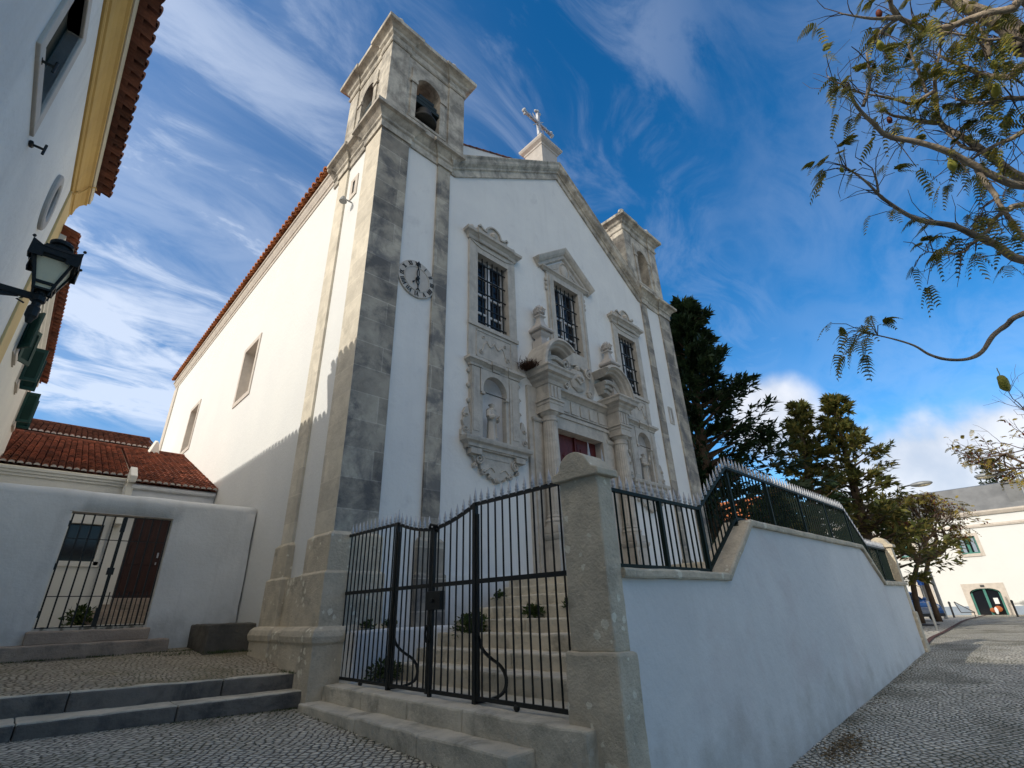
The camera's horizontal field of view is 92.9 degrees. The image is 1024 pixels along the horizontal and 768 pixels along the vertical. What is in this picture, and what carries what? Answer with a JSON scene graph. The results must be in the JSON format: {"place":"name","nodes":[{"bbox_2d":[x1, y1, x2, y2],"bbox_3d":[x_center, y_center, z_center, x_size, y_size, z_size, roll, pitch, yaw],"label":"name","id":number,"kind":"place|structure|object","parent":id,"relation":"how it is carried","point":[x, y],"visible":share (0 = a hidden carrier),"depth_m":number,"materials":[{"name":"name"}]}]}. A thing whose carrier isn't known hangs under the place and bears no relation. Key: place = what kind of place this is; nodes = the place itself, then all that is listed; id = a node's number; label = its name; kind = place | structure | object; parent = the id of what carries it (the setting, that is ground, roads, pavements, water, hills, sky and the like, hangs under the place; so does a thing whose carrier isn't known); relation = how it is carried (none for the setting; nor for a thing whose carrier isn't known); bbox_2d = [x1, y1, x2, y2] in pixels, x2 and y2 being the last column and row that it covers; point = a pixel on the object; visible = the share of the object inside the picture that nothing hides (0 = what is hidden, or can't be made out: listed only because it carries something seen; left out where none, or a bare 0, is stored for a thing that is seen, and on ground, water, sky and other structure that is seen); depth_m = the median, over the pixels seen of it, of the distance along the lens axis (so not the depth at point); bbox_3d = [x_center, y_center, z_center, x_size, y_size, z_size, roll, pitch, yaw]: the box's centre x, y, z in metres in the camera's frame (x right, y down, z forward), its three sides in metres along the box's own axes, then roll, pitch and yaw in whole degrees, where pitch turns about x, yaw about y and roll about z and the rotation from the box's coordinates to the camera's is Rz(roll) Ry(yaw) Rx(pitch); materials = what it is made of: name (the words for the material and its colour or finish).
{"place":"outdoors","nodes":[
{"label":"outdoors","id":0,"kind":"place"},
{"bbox_2d":[32,623,142,631],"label":"courtyard floor","id":1,"kind":"structure","parent":0,"point":[108,626],"depth_m":10.17,"materials":[{"name":"grey stone"}]},
{"bbox_2d":[58,603,96,625],"bbox_3d":[-10.954,5.855,12.325,0.826,0.585,0.844,20,-33,-40],"label":"shrub","id":2,"kind":"object","parent":1,"relation":"on","point":[79,617],"visible":0.83,"depth_m":12.23,"materials":[{"name":"green plant"}]},
{"bbox_2d":[0,418,217,626],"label":"courtyard house","id":3,"kind":"structure","parent":1,"relation":"on","point":[43,453],"depth_m":14.74,"materials":[{"name":"ceramic"}]},
{"bbox_2d":[55,518,110,566],"bbox_3d":[-12.452,4.592,14.059,1.100,1.290,0.250,20,-33,-40],"label":"window","id":4,"kind":"structure","parent":3,"relation":"in","point":[69,543],"depth_m":14.10,"materials":[{"name":"black glass"}]},
{"bbox_2d":[112,519,169,597],"bbox_3d":[-11.208,5.246,14.765,0.950,2.300,0.110,20,-33,-40],"label":"door","id":5,"kind":"structure","parent":3,"relation":"in","point":[139,522],"depth_m":14.73,"materials":[{"name":"brown wood"}]},
{"bbox_2d":[359,619,376,629],"bbox_3d":[-2.572,4.297,8.698,0.329,0.201,0.347,4,-25,-12],"label":"shrub","id":6,"kind":"object","parent":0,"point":[364,624],"visible":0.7,"depth_m":8.70,"materials":[{"name":"green plant"}]},
{"bbox_2d":[0,615,1023,767],"bbox_3d":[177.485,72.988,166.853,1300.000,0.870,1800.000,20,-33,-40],"label":"ground","id":7,"kind":"structure","parent":0,"point":[956,700],"depth_m":6.59,"materials":[{"name":"grey stone"}]},
{"bbox_2d":[0,225,80,457],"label":"shuttered house","id":8,"kind":"structure","parent":7,"relation":"on","point":[26,363],"depth_m":11.47,"materials":[{"name":"ceramic"}]},
{"bbox_2d":[11,390,40,431],"bbox_3d":[-14.198,0.747,14.112,0.531,1.160,0.910,20,-33,-40],"label":"window","id":9,"kind":"structure","parent":8,"relation":"in","point":[31,401],"depth_m":13.98,"materials":[{"name":"green wood"}]},
{"bbox_2d":[11,313,45,366],"bbox_3d":[-9.786,-0.943,9.736,0.430,1.030,1.097,20,-33,-40],"label":"window","id":10,"kind":"structure","parent":8,"relation":"in","point":[25,347],"depth_m":9.57,"materials":[{"name":"green wood"}]},
{"bbox_2d":[14,348,48,394],"bbox_3d":[-11.611,-0.379,11.648,0.531,1.100,0.920,20,-33,-40],"label":"window","id":11,"kind":"structure","parent":8,"relation":"in","point":[28,378],"depth_m":11.54,"materials":[{"name":"green wood"}]},
{"bbox_2d":[0,0,165,362],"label":"corner house","id":12,"kind":"structure","parent":7,"relation":"on","point":[72,74],"depth_m":6.60,"materials":[{"name":"paint"}]},
{"bbox_2d":[0,233,86,322],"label":"wall lantern","id":13,"kind":"object","parent":12,"relation":"attached to","point":[53,266],"depth_m":4.13,"materials":[{"name":"black metal"}]},
{"bbox_2d":[37,174,63,229],"bbox_3d":[-7.149,-2.814,7.534,0.075,0.971,0.770,20,-33,-40],"label":"oval window","id":14,"kind":"structure","parent":12,"relation":"in","point":[50,203],"depth_m":7.38,"materials":[{"name":"stone"}]},
{"bbox_2d":[28,0,92,154],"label":"window","id":15,"kind":"structure","parent":12,"relation":"in","point":[48,42],"depth_m":5.41,"materials":[{"name":"white stone"}]},
{"bbox_2d":[0,647,283,695],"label":"forecourt","id":16,"kind":"structure","parent":7,"relation":"on","point":[127,670],"depth_m":8.25,"materials":[{"name":"grey stone"}]},
{"bbox_2d":[0,638,168,663],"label":"door step","id":17,"kind":"object","parent":16,"relation":"on","point":[52,652],"depth_m":9.27,"materials":[{"name":"grey stone"}]},
{"bbox_2d":[21,627,149,645],"bbox_3d":[-8.471,5.050,9.746,1.949,0.258,0.338,20,-33,-40],"label":"door step","id":18,"kind":"object","parent":17,"relation":"on","point":[66,636],"depth_m":9.58,"materials":[{"name":"grey stone"}]},
{"bbox_2d":[0,482,256,648],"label":"courtyard wall","id":19,"kind":"structure","parent":16,"relation":"on","point":[201,573],"depth_m":10.85,"materials":[{"name":"white paint"}]},
{"bbox_2d":[34,513,170,628],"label":"courtyard gate","id":20,"kind":"structure","parent":19,"relation":"attached to","point":[109,571],"depth_m":10.37,"materials":[{"name":"black metal"}]},
{"bbox_2d":[187,622,255,654],"bbox_3d":[-6.437,5.717,10.716,0.980,0.833,1.426,20,-33,-40],"label":"stone bench","id":21,"kind":"object","parent":16,"relation":"on","point":[211,637],"visible":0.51,"depth_m":10.31,"materials":[{"name":"grey stone"}]},
{"bbox_2d":[0,672,293,721],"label":"kerb step","id":22,"kind":"object","parent":7,"relation":"on","point":[26,705],"visible":0.56,"depth_m":7.17,"materials":[{"name":"stone"}]},
{"bbox_2d":[0,689,300,742],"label":"kerb step","id":23,"kind":"object","parent":7,"relation":"on","point":[50,725],"visible":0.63,"depth_m":6.82,"materials":[{"name":"stone"}]},
{"bbox_2d":[298,701,534,767],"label":"gate step","id":24,"kind":"object","parent":7,"relation":"on","point":[436,746],"visible":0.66,"depth_m":5.40,"materials":[{"name":"stone"}]},
{"bbox_2d":[159,11,711,702],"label":"church","id":25,"kind":"structure","parent":7,"relation":"on","point":[343,369],"depth_m":14.06,"materials":[{"name":"paint"}]},
{"bbox_2d":[179,399,201,453],"bbox_3d":[-14.862,2.182,23.111,0.785,2.420,1.790,20,-33,-40],"label":"side window","id":26,"kind":"structure","parent":25,"relation":"in","point":[193,415],"depth_m":23.29,"materials":[{"name":"beige stone"}]},
{"bbox_2d":[232,332,261,408],"bbox_3d":[-9.381,-0.378,17.968,0.785,2.420,1.810,20,-33,-40],"label":"side window","id":27,"kind":"structure","parent":25,"relation":"in","point":[247,370],"depth_m":18.21,"materials":[{"name":"beige stone"}]},
{"bbox_2d":[339,196,351,203],"bbox_3d":[-4.756,-5.265,13.928,0.370,0.200,0.220,20,-33,-40],"label":"wall floodlight","id":28,"kind":"object","parent":25,"relation":"attached to","point":[343,200],"depth_m":13.84,"materials":[{"name":"grey metal"}]},
{"bbox_2d":[349,173,358,200],"bbox_3d":[-4.392,-5.686,14.510,0.730,0.790,0.440,20,-33,-40],"label":"slit window","id":29,"kind":"structure","parent":25,"relation":"in","point":[356,177],"depth_m":14.23,"materials":[{"name":"white stone"}]},
{"bbox_2d":[358,101,371,122],"bbox_3d":[-4.616,-8.658,15.874,0.734,1.100,1.225,4,-26,-14],"label":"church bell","id":30,"kind":"object","parent":25,"relation":"hanging from","point":[368,107],"visible":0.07,"depth_m":15.93,"materials":[{"name":"grey metal"}]},
{"bbox_2d":[415,93,438,130],"bbox_3d":[-2.858,-8.758,15.774,0.857,1.210,1.418,-9,-26,14],"label":"church bell","id":31,"kind":"object","parent":25,"relation":"hanging from","point":[426,113],"visible":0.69,"depth_m":15.58,"materials":[{"name":"grey metal"}]},
{"bbox_2d":[486,403,499,440],"bbox_3d":[-0.512,1.054,13.055,0.533,1.157,0.380,20,-33,-40],"label":"statue","id":32,"kind":"object","parent":25,"relation":"in","point":[493,418],"visible":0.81,"depth_m":12.94,"materials":[{"name":"stone"}]},
{"bbox_2d":[514,356,541,370],"bbox_3d":[0.440,-0.607,14.500,0.838,0.283,0.886,20,-33,-40],"label":"dry tuft","id":33,"kind":"object","parent":25,"relation":"on","point":[526,365],"visible":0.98,"depth_m":14.43,"materials":[{"name":"brown plant"}]},
{"bbox_2d":[519,108,562,161],"bbox_3d":[1.272,-10.985,22.194,2.111,4.460,1.400,20,-33,-40],"label":"roof cross","id":34,"kind":"object","parent":25,"relation":"on","point":[541,147],"visible":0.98,"depth_m":21.53,"materials":[{"name":"stone"}]},
{"bbox_2d":[640,453,650,480],"bbox_3d":[4.907,3.081,17.805,0.536,1.126,0.378,20,-33,-40],"label":"statue","id":35,"kind":"object","parent":25,"relation":"in","point":[645,464],"visible":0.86,"depth_m":17.71,"materials":[{"name":"stone"}]},
{"bbox_2d":[667,406,674,424],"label":"slit window","id":36,"kind":"structure","parent":25,"relation":"in","point":[672,422],"depth_m":20.65,"materials":[{"name":"stone"}]},
{"bbox_2d":[322,683,599,767],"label":"gate sill","id":37,"kind":"structure","parent":7,"relation":"on","point":[551,740],"depth_m":5.30,"materials":[{"name":"stone"}]},
{"bbox_2d":[339,468,570,714],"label":"iron gate","id":38,"kind":"structure","parent":37,"relation":"on","point":[434,600],"depth_m":6.65,"materials":[{"name":"black metal"}]},
{"bbox_2d":[362,580,569,716],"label":"church terrace","id":39,"kind":"structure","parent":7,"relation":"on","point":[557,704],"depth_m":6.34,"materials":[{"name":"stone"}]},
{"bbox_2d":[364,657,403,680],"bbox_3d":[-2.121,4.795,8.198,0.712,0.387,0.621,-9,-26,16],"label":"shrub","id":40,"kind":"object","parent":39,"relation":"on","point":[382,670],"visible":0.37,"depth_m":8.13,"materials":[{"name":"green plant"}]},
{"bbox_2d":[394,562,704,701],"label":"stone stairs","id":41,"kind":"structure","parent":39,"relation":"on","point":[544,642],"depth_m":7.84,"materials":[{"name":"beige stone"}]},
{"bbox_2d":[450,612,491,636],"bbox_3d":[-0.730,4.452,9.040,0.891,0.514,0.941,-14,-28,25],"label":"shrub","id":42,"kind":"object","parent":41,"relation":"on","point":[466,620],"visible":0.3,"depth_m":8.90,"materials":[{"name":"green plant"}]},
{"bbox_2d":[490,588,507,599],"bbox_3d":[-0.274,4.383,10.118,0.376,0.256,0.324,20,-33,-40],"label":"shrub","id":43,"kind":"object","parent":41,"relation":"on","point":[499,593],"visible":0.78,"depth_m":10.09,"materials":[{"name":"green plant"}]},
{"bbox_2d":[522,602,544,618],"bbox_3d":[0.384,4.056,8.686,0.455,0.349,0.513,-1,-25,-2],"label":"shrub","id":44,"kind":"object","parent":41,"relation":"on","point":[534,612],"visible":0.74,"depth_m":8.59,"materials":[{"name":"green plant"}]},
{"bbox_2d":[552,441,650,767],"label":"gate pillar","id":45,"kind":"structure","parent":7,"relation":"on","point":[605,697],"depth_m":4.86,"materials":[{"name":"stone"}]},
{"bbox_2d":[720,496,760,519],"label":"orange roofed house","id":46,"kind":"structure","parent":7,"relation":"on","point":[736,504],"depth_m":38.31,"materials":[{"name":"orange"}]},
{"bbox_2d":[669,295,863,543],"bbox_3d":[9.823,3.786,26.374,11.372,18.137,11.344,-1,-25,-2],"label":"conifer","id":47,"kind":"object","parent":7,"relation":"on","point":[699,356],"visible":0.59,"depth_m":24.65,"materials":[{"name":"green plant"}]},
{"bbox_2d":[621,520,924,767],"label":"retaining wall","id":48,"kind":"structure","parent":7,"relation":"on","point":[764,645],"depth_m":6.79,"materials":[{"name":"paint"}]},
{"bbox_2d":[611,457,895,580],"bbox_3d":[6.022,3.048,10.106,13.850,1.960,0.210,20,-33,-40],"label":"terrace railing","id":49,"kind":"object","parent":48,"relation":"on","point":[878,554],"visible":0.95,"depth_m":7.93,"materials":[{"name":"black metal"}]},
{"bbox_2d":[747,487,809,529],"bbox_3d":[17.146,11.237,32.552,9.963,9.299,8.752,20,-33,-40],"label":"conifer","id":50,"kind":"object","parent":7,"relation":"on","point":[773,504],"visible":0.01,"depth_m":33.69,"materials":[{"name":"green plant"}]},
{"bbox_2d":[768,398,917,559],"bbox_3d":[17.540,7.315,28.953,7.473,13.415,7.866,-5,-25,6],"label":"conifer","id":51,"kind":"object","parent":7,"relation":"on","point":[801,412],"visible":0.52,"depth_m":29.10,"materials":[{"name":"green plant"}]},
{"bbox_2d":[795,655,933,767],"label":"leaf litter","id":52,"kind":"object","parent":7,"relation":"on","point":[848,738],"visible":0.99,"depth_m":6.71,"materials":[{"name":"brown plant"}]},
{"bbox_2d":[797,392,971,586],"bbox_3d":[20.491,7.081,29.048,10.169,13.692,9.270,20,-33,-40],"label":"conifer","id":53,"kind":"object","parent":7,"relation":"on","point":[836,424],"visible":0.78,"depth_m":27.98,"materials":[{"name":"green plant"}]},
{"bbox_2d":[870,537,929,651],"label":"gate pillar","id":54,"kind":"structure","parent":7,"relation":"on","point":[893,562],"depth_m":14.13,"materials":[{"name":"stone"}]},
{"bbox_2d":[797,0,1023,391],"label":"overhanging tree","id":55,"kind":"object","parent":7,"relation":"on","point":[1005,24],"visible":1,"depth_m":5.55,"materials":[{"name":"green plant"}]},
{"bbox_2d":[819,479,1023,614],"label":"townhouse","id":56,"kind":"structure","parent":7,"relation":"on","point":[986,577],"depth_m":45.53,"materials":[{"name":"white paint"}]},
{"bbox_2d":[899,543,918,560],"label":"window","id":57,"kind":"structure","parent":56,"relation":"in","point":[904,556],"depth_m":49.30,"materials":[{"name":"white wood"}]},
{"bbox_2d":[916,582,937,603],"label":"side door","id":58,"kind":"structure","parent":56,"relation":"in","point":[919,590],"depth_m":47.82,"materials":[{"name":"white stone"}]},
{"bbox_2d":[956,533,985,556],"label":"window","id":59,"kind":"structure","parent":56,"relation":"in","point":[976,549],"depth_m":46.27,"materials":[{"name":"white stone"}]},
{"bbox_2d":[960,582,1015,614],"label":"shop door","id":60,"kind":"structure","parent":56,"relation":"in","point":[980,601],"depth_m":44.69,"materials":[{"name":"green wood"}]},
{"bbox_2d":[927,615,984,643],"bbox_3d":[26.871,14.146,28.812,0.609,0.438,45.165,-23,-32,38],"label":"curb","id":61,"kind":"object","parent":7,"relation":"on","point":[929,639],"visible":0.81,"depth_m":21.58,"materials":[{"name":"grey stone"}]},
{"bbox_2d":[954,602,975,616],"bbox_3d":[36.446,18.143,39.126,0.060,1.224,1.097,20,-33,-40],"label":"triangular frame","id":62,"kind":"object","parent":7,"relation":"on","point":[962,609],"visible":0.93,"depth_m":39.18,"materials":[{"name":"grey paint"}]},
{"bbox_2d":[944,365,1023,490],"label":"street tree","id":63,"kind":"object","parent":7,"relation":"on","point":[967,455],"visible":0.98,"depth_m":25.24,"materials":[{"name":"green plant"}]},
{"bbox_2d":[990,606,1002,613],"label":"goods display","id":64,"kind":"object","parent":7,"relation":"on","point":[997,609],"visible":1,"depth_m":43.75,"materials":[{"name":"orange paper"}]},
{"bbox_2d":[974,464,1023,494],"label":"street lamp","id":65,"kind":"object","parent":7,"relation":"on","point":[980,476],"visible":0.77,"depth_m":34.97,"materials":[{"name":"grey metal"}]},
{"bbox_2d":[1010,600,1018,616],"bbox_3d":[38.470,17.214,37.221,0.170,1.290,0.162,20,-33,-40],"label":"bollard","id":66,"kind":"object","parent":7,"relation":"on","point":[1014,608],"visible":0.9,"depth_m":37.19,"materials":[{"name":"black metal"}]},
{"bbox_2d":[31,0,1023,501],"label":"sky","id":67,"kind":"structure","parent":0,"point":[696,120],"materials":[{"name":"blue"}]},
{"bbox_2d":[923,615,981,638],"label":"pavement","id":68,"kind":"structure","parent":0,"point":[945,624],"depth_m":27.98,"materials":[{"name":"grey stone"}]},
{"bbox_2d":[917,580,926,600],"bbox_3d":[31.745,16.182,37.409,0.130,3.400,0.420,20,-33,-40],"label":"parking sign","id":69,"kind":"object","parent":68,"relation":"on","point":[920,583],"visible":0.2,"depth_m":37.66,"materials":[{"name":"blue metal"}]},
{"bbox_2d":[897,481,947,618],"bbox_3d":[31.634,11.963,36.209,0.675,10.000,2.301,20,-33,-40],"label":"street lamp","id":70,"kind":"object","parent":68,"relation":"on","point":[922,484],"visible":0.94,"depth_m":36.05,"materials":[{"name":"grey metal"}]},
{"bbox_2d":[858,490,990,623],"bbox_3d":[25.946,10.551,29.970,6.225,7.783,6.449,20,-33,-40],"label":"street tree","id":71,"kind":"object","parent":68,"relation":"on","point":[928,505],"visible":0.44,"depth_m":30.56,"materials":[{"name":"green plant"}]},
{"bbox_2d":[908,591,945,620],"bbox_3d":[26.831,15.308,33.590,2.468,1.870,5.100,-3,-25,3],"label":"parked car","id":72,"kind":"object","parent":68,"relation":"on","point":[924,608],"visible":0.17,"depth_m":31.33,"materials":[{"name":"blue paint"}]},
{"bbox_2d":[926,601,938,630],"bbox_3d":[18.740,10.400,21.658,0.104,1.332,0.100,20,-33,-40],"label":"metal post","id":73,"kind":"object","parent":68,"relation":"on","point":[932,616],"visible":0.91,"depth_m":21.66,"materials":[{"name":"grey metal"}]},
{"bbox_2d":[948,601,955,617],"bbox_3d":[34.580,17.795,38.252,0.170,1.290,0.162,20,-33,-40],"label":"bollard","id":74,"kind":"object","parent":68,"relation":"on","point":[950,606],"visible":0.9,"depth_m":38.22,"materials":[{"name":"black metal"}]},
{"bbox_2d":[975,458,1015,485],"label":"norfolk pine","id":75,"kind":"object","parent":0,"point":[991,479],"visible":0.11,"depth_m":70.43,"materials":[{"name":"green plant"}]}
]}

